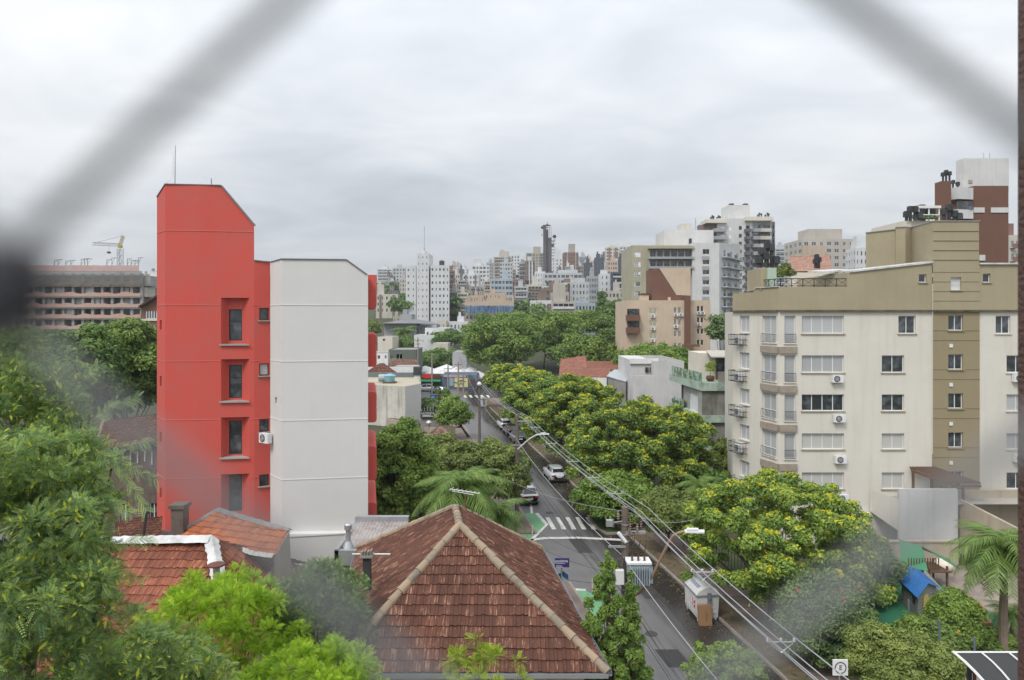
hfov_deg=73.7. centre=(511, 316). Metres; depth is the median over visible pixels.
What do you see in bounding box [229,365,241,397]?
window
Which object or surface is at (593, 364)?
tiled house
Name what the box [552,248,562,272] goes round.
apartment building
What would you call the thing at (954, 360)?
window
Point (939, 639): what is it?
boundary fence
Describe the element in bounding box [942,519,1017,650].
palm tree
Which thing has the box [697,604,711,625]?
cardboard box
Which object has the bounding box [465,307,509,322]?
building site
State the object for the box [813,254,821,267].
chimney cowls
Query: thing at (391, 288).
apartment building
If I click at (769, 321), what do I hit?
window
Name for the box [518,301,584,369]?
broad tree
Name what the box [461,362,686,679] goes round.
power cable
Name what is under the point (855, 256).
apartment building
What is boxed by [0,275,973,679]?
ground
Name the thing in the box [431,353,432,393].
utility pole
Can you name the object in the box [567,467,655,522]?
broad tree
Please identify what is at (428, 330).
apartment building
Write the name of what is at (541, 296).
apartment building
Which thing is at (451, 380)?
door
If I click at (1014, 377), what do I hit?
air conditioner
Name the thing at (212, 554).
tiled house
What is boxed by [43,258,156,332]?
building under construction
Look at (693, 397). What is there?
window
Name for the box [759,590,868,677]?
street wall
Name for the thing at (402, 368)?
building
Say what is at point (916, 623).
bush
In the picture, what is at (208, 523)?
tiled house
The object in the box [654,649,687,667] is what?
road patch
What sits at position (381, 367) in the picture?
shed
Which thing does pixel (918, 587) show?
playhouse
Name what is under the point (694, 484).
palm tree
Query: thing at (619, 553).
power cable
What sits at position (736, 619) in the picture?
verge
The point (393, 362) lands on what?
shed
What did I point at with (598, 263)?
apartment building
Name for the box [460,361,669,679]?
power cable
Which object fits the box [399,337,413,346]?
hedge tree
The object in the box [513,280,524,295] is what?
apartment building
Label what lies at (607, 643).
upright tree
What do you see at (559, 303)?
apartment building
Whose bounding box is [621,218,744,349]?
apartment building
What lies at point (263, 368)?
window
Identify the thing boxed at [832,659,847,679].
parking sign
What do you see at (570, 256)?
apartment building
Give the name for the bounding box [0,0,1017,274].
sky
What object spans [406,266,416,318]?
apartment building
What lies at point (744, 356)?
window
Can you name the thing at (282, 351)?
apartment building
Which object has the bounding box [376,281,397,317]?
apartment building
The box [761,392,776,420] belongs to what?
window
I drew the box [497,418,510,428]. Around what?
parked car
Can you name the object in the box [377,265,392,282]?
apartment building
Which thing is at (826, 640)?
bush
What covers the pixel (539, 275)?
apartment building
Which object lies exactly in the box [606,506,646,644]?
utility pole
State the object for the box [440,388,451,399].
topiary
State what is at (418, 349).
utility pole
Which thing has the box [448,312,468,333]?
apartment building
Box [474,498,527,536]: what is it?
palm tree
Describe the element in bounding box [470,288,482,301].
apartment building
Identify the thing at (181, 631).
feathery tree
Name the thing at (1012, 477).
window
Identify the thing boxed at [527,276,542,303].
apartment building
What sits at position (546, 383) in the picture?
street tree
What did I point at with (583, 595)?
green kerb extension
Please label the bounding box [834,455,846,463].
air conditioner
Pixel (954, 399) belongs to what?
window
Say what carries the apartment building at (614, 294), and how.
on the ground
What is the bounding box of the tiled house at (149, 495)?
[97,414,249,536]
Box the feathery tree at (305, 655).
[232,631,389,679]
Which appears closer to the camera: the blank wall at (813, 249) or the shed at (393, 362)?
the shed at (393, 362)
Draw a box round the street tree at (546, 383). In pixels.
[533,374,603,441]
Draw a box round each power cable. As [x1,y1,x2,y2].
[459,357,680,679]
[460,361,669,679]
[461,360,677,678]
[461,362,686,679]
[462,364,710,671]
[463,360,817,679]
[465,360,814,679]
[465,361,826,679]
[466,360,848,679]
[467,377,678,677]
[476,398,672,679]
[513,482,693,522]
[519,520,619,568]
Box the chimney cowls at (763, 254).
[754,241,779,267]
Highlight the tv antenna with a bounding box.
[450,487,479,507]
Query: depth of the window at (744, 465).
55.33 m
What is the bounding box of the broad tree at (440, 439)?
[422,430,457,455]
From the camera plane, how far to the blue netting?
297.50 m
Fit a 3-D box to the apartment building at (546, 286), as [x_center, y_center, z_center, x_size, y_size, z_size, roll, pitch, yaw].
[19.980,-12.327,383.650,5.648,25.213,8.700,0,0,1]
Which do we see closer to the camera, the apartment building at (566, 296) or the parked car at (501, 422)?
the parked car at (501, 422)
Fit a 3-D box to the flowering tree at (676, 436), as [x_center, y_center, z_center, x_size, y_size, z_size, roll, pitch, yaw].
[11.644,12.251,63.163,14.337,9.722,14.138,0,0,0]
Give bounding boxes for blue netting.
[465,305,513,312]
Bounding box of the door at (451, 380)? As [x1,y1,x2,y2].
[449,378,453,385]
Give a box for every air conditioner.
[259,432,271,443]
[735,337,741,344]
[735,373,741,380]
[735,408,741,415]
[735,444,741,452]
[831,375,843,382]
[833,415,845,422]
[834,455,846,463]
[838,494,848,500]
[1012,374,1017,382]
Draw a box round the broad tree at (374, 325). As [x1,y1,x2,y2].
[368,319,382,333]
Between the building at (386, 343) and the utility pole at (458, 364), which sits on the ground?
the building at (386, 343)
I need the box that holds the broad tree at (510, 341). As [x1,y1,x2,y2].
[459,309,542,365]
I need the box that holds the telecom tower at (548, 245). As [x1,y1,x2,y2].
[541,222,555,272]
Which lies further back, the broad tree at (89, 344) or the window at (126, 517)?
the broad tree at (89, 344)
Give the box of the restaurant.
[421,374,441,387]
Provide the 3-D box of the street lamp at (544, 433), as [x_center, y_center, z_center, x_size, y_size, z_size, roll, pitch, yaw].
[1.581,9.916,53.941,3.010,1.657,0.578,0,0,31]
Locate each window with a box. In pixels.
[121,503,128,520]
[146,311,156,318]
[150,503,156,516]
[229,309,241,340]
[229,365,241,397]
[229,420,241,453]
[229,474,241,505]
[258,308,269,320]
[258,363,269,376]
[258,419,269,433]
[258,474,269,487]
[690,392,697,412]
[738,316,749,333]
[738,352,749,369]
[738,388,749,405]
[738,424,749,441]
[738,460,748,477]
[761,316,776,343]
[761,354,776,382]
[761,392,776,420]
[761,430,776,458]
[783,316,796,343]
[783,355,796,382]
[783,394,796,421]
[783,433,796,459]
[801,316,845,334]
[801,355,845,373]
[801,394,845,411]
[801,433,845,450]
[802,472,845,489]
[881,355,905,373]
[881,394,905,411]
[881,433,905,450]
[881,472,902,489]
[897,316,916,334]
[918,274,927,282]
[947,315,964,330]
[947,393,964,409]
[947,432,964,448]
[948,354,964,370]
[950,277,962,290]
[982,274,991,282]
[995,316,1011,334]
[1005,355,1017,373]
[1005,394,1017,411]
[1005,472,1017,489]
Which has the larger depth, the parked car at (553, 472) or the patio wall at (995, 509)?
the parked car at (553, 472)
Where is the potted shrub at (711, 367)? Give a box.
[704,360,715,375]
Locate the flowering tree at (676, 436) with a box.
[563,394,721,488]
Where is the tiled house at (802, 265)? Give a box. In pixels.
[787,255,831,286]
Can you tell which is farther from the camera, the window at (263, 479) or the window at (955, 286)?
the window at (955, 286)
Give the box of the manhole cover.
[645,631,657,636]
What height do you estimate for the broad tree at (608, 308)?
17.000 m
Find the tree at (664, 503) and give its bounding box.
[631,483,696,551]
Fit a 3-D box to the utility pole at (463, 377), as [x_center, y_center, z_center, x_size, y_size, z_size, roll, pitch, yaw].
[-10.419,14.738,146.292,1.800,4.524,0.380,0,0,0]
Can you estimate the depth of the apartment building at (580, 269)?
640.40 m
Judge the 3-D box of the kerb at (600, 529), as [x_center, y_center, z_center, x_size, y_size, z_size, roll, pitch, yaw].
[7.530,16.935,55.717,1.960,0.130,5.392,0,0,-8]
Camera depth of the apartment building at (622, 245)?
660.30 m
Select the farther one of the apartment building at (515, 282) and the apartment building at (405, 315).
the apartment building at (515, 282)
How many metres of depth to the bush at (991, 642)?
33.19 m
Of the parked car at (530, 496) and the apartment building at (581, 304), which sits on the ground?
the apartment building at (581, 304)
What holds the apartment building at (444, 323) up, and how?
on the ground
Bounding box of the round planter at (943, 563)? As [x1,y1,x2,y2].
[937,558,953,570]
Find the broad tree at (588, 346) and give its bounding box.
[550,327,616,371]
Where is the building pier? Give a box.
[1018,0,1023,679]
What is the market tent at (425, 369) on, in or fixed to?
on the ground
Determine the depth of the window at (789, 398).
51.18 m
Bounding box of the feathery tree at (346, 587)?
[259,553,376,679]
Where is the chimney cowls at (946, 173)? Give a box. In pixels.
[941,170,951,180]
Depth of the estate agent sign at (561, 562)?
38.97 m
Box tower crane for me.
[91,235,124,273]
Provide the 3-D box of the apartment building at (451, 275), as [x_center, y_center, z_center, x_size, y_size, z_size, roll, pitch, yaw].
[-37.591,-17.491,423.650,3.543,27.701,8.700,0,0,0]
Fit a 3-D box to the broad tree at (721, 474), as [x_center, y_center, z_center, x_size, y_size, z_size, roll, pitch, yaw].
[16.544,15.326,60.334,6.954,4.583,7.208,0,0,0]
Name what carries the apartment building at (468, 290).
on the ground
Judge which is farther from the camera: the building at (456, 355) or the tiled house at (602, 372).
the building at (456, 355)
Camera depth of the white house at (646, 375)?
95.00 m
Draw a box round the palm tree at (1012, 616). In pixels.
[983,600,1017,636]
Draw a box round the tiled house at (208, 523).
[168,501,292,635]
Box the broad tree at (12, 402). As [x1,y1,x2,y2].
[0,353,27,433]
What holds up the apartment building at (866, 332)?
on the ground
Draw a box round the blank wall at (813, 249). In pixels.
[801,245,825,254]
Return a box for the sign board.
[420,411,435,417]
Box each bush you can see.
[421,396,439,410]
[768,567,879,668]
[777,262,796,276]
[838,618,966,679]
[890,610,971,667]
[922,584,989,648]
[965,623,1017,650]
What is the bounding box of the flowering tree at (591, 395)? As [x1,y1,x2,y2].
[520,373,624,457]
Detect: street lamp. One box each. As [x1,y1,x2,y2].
[517,432,548,449]
[635,528,704,595]
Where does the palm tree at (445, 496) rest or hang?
on the ground
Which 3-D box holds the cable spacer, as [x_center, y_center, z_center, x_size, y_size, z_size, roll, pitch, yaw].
[6.208,8.433,22.260,0.775,0.400,0.097,0,0,0]
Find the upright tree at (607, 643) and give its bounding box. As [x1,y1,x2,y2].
[580,549,649,679]
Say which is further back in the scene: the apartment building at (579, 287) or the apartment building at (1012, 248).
the apartment building at (579, 287)
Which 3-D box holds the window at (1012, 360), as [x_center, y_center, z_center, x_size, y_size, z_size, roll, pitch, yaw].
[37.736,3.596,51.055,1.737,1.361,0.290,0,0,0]
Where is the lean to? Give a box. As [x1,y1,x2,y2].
[334,515,408,578]
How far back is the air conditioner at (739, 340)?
55.05 m
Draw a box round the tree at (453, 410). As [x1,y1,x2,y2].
[433,394,475,436]
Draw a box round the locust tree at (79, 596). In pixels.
[0,327,243,679]
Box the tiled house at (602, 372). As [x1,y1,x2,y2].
[571,367,615,385]
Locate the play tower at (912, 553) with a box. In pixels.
[900,543,959,590]
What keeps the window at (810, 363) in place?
in the apartment building at (866, 332)
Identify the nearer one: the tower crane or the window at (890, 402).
the window at (890, 402)
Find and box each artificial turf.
[866,573,938,625]
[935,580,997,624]
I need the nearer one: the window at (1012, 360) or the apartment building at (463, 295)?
the window at (1012, 360)
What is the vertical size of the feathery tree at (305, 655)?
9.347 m
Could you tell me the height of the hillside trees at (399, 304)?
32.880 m
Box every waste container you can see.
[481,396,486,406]
[683,574,719,620]
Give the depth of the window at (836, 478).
51.18 m
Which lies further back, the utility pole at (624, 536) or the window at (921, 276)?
the window at (921, 276)
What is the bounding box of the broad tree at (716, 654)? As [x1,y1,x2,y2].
[680,639,768,679]
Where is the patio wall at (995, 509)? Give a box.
[870,488,1017,567]
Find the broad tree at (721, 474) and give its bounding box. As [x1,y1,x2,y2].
[661,464,730,512]
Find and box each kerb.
[464,425,536,533]
[487,405,788,679]
[569,582,603,632]
[587,515,620,534]
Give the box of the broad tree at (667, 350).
[611,341,688,368]
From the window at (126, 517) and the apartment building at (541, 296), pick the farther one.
the apartment building at (541, 296)
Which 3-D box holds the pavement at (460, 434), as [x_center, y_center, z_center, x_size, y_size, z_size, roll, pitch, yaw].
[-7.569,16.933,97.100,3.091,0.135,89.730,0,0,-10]
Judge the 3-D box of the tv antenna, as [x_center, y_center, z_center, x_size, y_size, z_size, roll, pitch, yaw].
[-1.794,7.303,25.858,1.345,1.686,0.711,0,0,-16]
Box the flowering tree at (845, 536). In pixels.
[676,466,897,618]
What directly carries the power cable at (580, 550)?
attached to the utility pole at (624, 536)
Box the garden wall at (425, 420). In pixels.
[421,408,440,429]
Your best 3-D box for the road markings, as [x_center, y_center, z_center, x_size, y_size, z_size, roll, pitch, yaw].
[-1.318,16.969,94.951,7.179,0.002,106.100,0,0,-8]
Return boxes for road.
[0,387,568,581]
[449,389,782,679]
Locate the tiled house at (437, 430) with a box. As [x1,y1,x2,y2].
[424,426,459,441]
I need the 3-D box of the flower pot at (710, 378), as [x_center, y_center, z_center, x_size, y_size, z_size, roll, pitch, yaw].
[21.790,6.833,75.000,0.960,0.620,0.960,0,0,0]
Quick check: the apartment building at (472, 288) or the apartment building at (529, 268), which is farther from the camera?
the apartment building at (529, 268)
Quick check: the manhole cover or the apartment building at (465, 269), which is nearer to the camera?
the manhole cover
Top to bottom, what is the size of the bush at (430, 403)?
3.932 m
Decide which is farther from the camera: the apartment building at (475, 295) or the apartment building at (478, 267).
the apartment building at (478, 267)
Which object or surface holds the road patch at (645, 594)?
on the road at (668, 636)
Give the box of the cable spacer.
[690,569,713,580]
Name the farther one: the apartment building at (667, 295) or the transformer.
the apartment building at (667, 295)
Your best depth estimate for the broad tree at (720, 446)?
65.21 m
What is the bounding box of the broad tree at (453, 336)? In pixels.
[430,328,466,346]
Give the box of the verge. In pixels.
[487,399,815,679]
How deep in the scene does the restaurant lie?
158.60 m
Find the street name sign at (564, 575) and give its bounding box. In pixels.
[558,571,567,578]
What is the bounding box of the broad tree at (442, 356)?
[423,347,456,368]
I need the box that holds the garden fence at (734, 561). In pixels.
[689,541,744,570]
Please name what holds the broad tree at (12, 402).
on the ground
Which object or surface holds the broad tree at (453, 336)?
on the ground
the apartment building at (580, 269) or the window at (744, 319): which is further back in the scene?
the apartment building at (580, 269)
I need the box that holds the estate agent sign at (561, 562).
[555,558,568,579]
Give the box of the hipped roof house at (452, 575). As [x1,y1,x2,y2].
[326,503,611,679]
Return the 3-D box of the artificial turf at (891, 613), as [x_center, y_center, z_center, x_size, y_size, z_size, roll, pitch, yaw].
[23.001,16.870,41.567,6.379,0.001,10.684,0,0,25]
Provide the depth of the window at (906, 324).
51.18 m
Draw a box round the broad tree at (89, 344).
[6,322,131,495]
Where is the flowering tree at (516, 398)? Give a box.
[498,370,567,423]
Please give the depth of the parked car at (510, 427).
96.83 m
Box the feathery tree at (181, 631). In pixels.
[49,614,228,679]
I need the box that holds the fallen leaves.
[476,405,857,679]
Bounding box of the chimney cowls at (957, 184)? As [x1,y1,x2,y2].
[951,180,959,187]
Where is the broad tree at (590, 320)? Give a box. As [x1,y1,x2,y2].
[553,309,614,332]
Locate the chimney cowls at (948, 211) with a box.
[940,204,962,219]
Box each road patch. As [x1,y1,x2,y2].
[569,539,592,552]
[639,586,658,598]
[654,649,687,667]
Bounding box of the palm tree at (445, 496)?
[411,466,513,521]
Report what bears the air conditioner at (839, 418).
attached to the apartment building at (866, 332)
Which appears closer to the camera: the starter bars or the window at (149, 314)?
the window at (149, 314)
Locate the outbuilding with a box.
[115,516,170,601]
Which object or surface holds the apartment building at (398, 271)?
on the ground
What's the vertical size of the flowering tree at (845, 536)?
8.262 m
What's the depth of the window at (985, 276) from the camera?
51.18 m
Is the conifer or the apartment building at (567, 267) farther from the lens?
the apartment building at (567, 267)
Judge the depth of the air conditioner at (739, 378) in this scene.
55.13 m
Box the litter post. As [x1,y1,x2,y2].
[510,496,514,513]
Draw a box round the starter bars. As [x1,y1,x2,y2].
[465,291,513,306]
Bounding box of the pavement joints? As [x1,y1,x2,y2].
[670,553,857,675]
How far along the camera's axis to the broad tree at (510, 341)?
166.87 m
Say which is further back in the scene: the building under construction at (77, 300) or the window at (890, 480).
the building under construction at (77, 300)
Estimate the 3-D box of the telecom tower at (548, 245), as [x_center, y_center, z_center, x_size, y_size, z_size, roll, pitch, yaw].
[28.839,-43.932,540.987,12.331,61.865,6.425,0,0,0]
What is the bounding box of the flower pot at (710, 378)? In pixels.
[706,375,714,381]
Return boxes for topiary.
[434,387,441,400]
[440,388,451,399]
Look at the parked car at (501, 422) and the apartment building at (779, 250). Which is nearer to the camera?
the parked car at (501, 422)
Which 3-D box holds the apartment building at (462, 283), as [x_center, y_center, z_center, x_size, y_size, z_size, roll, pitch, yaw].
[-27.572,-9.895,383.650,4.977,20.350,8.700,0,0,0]
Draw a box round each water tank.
[378,374,385,381]
[383,374,396,383]
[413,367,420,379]
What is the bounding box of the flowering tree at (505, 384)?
[495,366,542,395]
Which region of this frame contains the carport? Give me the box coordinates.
[952,651,1017,679]
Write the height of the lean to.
8.039 m
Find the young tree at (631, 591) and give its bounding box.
[614,569,653,679]
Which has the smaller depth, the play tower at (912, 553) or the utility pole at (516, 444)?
the play tower at (912, 553)
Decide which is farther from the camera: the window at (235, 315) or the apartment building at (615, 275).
the apartment building at (615, 275)
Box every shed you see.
[368,363,395,371]
[388,359,417,368]
[607,369,626,408]
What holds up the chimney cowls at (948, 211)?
on the apartment building at (866, 332)
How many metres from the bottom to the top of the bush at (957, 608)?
4.053 m
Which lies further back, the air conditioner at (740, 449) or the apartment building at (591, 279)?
the apartment building at (591, 279)
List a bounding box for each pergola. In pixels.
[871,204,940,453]
[910,466,953,487]
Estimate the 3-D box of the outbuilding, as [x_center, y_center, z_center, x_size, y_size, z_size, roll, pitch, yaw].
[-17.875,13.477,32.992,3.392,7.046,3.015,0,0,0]
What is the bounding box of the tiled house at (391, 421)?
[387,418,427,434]
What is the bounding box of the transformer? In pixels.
[625,553,652,585]
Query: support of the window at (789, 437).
in the apartment building at (866, 332)
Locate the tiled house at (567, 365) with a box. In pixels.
[559,356,586,376]
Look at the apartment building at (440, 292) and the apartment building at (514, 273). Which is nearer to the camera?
the apartment building at (440, 292)
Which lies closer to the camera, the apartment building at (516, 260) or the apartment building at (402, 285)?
the apartment building at (402, 285)
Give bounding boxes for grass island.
[591,515,620,531]
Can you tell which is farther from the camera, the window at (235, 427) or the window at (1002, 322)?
the window at (1002, 322)
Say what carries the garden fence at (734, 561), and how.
on the ground
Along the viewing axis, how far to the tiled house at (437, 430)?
79.24 m
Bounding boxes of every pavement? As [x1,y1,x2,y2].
[436,398,534,533]
[487,398,862,679]
[563,582,602,639]
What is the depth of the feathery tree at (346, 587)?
19.57 m
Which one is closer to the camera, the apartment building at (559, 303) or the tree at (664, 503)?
the tree at (664, 503)
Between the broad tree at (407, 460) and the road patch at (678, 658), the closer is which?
the road patch at (678, 658)
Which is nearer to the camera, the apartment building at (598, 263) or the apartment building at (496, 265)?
the apartment building at (598, 263)
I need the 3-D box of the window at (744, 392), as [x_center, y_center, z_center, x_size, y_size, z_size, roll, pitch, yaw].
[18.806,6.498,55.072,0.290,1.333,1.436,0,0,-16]
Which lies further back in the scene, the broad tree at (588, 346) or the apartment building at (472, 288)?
the apartment building at (472, 288)
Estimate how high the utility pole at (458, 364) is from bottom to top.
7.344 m
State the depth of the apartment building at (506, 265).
520.00 m
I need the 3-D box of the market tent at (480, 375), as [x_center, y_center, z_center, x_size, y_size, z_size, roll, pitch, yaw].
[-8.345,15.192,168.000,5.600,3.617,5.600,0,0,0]
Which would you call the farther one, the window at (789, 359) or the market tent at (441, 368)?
the market tent at (441, 368)
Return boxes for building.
[150,271,156,276]
[156,145,376,645]
[368,351,389,369]
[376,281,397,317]
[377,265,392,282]
[378,336,398,350]
[384,309,421,337]
[386,270,390,284]
[389,277,397,290]
[389,347,422,373]
[393,265,405,282]
[393,316,400,320]
[393,365,419,371]
[399,273,405,292]
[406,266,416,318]
[414,334,436,350]
[417,226,432,321]
[417,324,439,333]
[425,327,453,349]
[431,260,448,322]
[433,342,449,350]
[437,321,447,326]
[441,372,478,388]
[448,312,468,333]
[449,266,454,290]
[449,282,459,320]
[452,350,468,368]
[455,267,459,282]
[457,287,468,315]
[458,280,467,292]
[459,265,463,279]
[462,262,468,273]
[463,270,480,294]
[465,282,471,297]
[470,286,479,294]
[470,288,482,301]
[472,259,489,280]
[483,276,489,292]
[484,289,505,300]
[489,260,492,283]
[491,269,512,298]
[493,250,512,278]
[500,256,512,278]
[509,251,519,274]
[513,269,515,279]
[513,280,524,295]
[514,280,526,318]
[519,259,524,279]
[525,257,534,283]
[526,247,542,271]
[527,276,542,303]
[530,291,551,316]
[535,267,544,284]
[541,282,566,299]
[543,270,581,285]
[543,272,549,287]
[551,279,574,312]
[551,292,568,301]
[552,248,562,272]
[562,244,577,269]
[564,279,570,301]
[565,261,570,269]
[571,278,588,302]
[575,298,594,334]
[578,252,586,265]
[578,258,583,277]
[584,254,593,270]
[584,256,592,280]
[586,267,597,305]
[594,252,603,275]
[598,270,609,290]
[605,245,618,261]
[605,279,620,301]
[606,257,617,272]
[610,253,620,290]
[615,268,709,350]
[617,241,634,275]
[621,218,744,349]
[669,344,724,465]
[697,203,774,292]
[725,220,1017,543]
[775,242,783,286]
[784,229,852,286]
[845,236,865,272]
[935,153,1008,262]
[1008,223,1017,262]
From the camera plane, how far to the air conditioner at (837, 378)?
50.66 m
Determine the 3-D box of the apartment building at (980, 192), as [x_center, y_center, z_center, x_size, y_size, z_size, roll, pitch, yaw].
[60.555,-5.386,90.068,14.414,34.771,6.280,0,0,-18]
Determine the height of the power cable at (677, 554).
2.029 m
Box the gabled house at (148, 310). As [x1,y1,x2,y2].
[138,295,156,326]
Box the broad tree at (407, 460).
[375,416,440,521]
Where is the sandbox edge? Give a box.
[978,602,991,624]
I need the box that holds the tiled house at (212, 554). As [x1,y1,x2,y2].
[36,509,306,679]
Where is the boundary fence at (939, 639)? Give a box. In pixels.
[908,599,990,679]
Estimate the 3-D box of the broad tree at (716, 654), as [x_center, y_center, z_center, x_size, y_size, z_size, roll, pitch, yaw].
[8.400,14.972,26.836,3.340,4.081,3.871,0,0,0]
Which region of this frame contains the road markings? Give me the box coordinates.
[464,395,620,590]
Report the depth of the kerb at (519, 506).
58.08 m
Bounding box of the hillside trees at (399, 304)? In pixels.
[384,281,597,314]
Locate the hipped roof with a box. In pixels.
[386,319,440,324]
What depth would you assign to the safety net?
0.07 m
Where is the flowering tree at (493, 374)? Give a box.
[482,363,525,393]
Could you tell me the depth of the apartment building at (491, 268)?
640.00 m
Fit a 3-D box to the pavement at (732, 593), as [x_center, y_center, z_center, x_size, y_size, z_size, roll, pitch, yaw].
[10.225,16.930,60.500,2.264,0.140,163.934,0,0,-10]
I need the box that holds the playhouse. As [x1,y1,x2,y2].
[899,566,938,614]
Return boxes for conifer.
[596,291,607,313]
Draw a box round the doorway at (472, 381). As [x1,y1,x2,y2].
[470,379,474,386]
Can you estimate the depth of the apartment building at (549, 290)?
320.00 m
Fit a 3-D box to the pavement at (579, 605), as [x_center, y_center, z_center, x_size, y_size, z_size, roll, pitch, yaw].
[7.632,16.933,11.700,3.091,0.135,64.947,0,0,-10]
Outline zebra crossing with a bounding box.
[545,517,595,528]
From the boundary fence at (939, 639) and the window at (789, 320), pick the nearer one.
the boundary fence at (939, 639)
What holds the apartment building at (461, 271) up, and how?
on the ground
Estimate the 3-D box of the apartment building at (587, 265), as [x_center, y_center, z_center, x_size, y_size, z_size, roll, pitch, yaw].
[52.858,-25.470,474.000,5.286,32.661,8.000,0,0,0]
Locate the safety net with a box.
[0,0,1023,679]
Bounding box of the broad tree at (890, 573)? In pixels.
[819,539,913,608]
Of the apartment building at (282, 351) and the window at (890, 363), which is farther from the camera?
the window at (890, 363)
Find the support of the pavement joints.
on the pavement at (732, 593)
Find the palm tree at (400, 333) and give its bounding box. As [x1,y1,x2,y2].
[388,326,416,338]
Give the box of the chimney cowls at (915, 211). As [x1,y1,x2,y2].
[903,206,922,220]
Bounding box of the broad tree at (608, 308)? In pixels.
[597,297,620,317]
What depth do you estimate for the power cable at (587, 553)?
35.18 m
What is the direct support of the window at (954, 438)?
in the apartment building at (866, 332)
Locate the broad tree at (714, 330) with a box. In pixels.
[701,312,724,349]
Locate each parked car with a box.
[421,384,433,390]
[429,386,449,392]
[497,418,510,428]
[502,423,514,435]
[509,429,526,442]
[519,482,538,503]
[543,464,566,481]
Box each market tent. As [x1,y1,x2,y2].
[422,366,433,372]
[425,368,443,373]
[437,364,451,371]
[446,367,463,371]
[464,368,481,371]
[476,371,484,378]
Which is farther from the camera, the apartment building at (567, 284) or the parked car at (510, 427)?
the apartment building at (567, 284)
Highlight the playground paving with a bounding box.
[931,566,1017,679]
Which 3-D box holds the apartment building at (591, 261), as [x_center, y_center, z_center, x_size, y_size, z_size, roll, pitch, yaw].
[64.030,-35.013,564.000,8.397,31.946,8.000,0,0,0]
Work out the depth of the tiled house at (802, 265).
79.29 m
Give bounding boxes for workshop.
[368,372,420,425]
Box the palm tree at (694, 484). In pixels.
[673,473,719,526]
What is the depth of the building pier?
1.99 m
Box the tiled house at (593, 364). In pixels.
[587,361,617,379]
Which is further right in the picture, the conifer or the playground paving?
the playground paving
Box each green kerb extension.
[520,513,544,538]
[577,591,601,616]
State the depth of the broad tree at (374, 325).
247.67 m
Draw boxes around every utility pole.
[417,337,418,364]
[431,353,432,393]
[444,366,451,388]
[454,362,460,395]
[459,374,466,395]
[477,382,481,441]
[513,415,527,525]
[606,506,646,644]
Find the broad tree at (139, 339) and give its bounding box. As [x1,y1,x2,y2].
[103,317,156,415]
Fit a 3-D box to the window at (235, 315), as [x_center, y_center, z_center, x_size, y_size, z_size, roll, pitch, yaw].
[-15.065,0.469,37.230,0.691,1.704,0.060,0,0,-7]
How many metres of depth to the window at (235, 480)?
37.23 m
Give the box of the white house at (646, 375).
[618,355,683,409]
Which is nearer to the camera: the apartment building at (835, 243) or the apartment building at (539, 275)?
the apartment building at (835, 243)
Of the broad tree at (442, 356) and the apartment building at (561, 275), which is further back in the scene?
the apartment building at (561, 275)
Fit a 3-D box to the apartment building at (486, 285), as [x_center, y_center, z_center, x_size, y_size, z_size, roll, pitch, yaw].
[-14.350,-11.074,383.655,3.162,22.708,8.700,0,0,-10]
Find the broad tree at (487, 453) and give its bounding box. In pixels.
[436,435,533,499]
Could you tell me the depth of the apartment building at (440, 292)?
322.11 m
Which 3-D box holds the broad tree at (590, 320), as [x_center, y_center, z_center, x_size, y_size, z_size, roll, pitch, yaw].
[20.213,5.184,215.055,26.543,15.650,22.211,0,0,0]
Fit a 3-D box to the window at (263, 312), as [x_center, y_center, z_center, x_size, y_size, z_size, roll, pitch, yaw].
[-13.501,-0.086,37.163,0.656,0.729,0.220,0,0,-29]
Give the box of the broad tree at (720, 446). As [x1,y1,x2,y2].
[707,437,727,471]
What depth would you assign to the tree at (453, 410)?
92.70 m
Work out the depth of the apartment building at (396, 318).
300.00 m
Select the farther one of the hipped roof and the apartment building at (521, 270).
the apartment building at (521, 270)
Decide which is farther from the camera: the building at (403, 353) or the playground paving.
the building at (403, 353)
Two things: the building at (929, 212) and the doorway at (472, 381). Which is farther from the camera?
the doorway at (472, 381)
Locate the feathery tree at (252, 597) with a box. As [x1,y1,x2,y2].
[128,559,319,679]
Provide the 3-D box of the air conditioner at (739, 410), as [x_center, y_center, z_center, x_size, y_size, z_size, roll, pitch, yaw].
[18.358,7.763,55.390,0.326,0.600,0.840,0,0,-16]
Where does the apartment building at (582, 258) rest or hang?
on the ground
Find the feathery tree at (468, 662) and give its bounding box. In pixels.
[437,631,533,679]
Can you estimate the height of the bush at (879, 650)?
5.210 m
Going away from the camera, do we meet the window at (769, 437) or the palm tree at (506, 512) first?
the palm tree at (506, 512)
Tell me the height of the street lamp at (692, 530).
3.492 m
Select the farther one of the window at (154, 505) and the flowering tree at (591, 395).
the flowering tree at (591, 395)
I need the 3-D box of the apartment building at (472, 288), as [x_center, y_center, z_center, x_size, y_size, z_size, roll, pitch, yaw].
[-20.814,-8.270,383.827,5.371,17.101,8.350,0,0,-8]

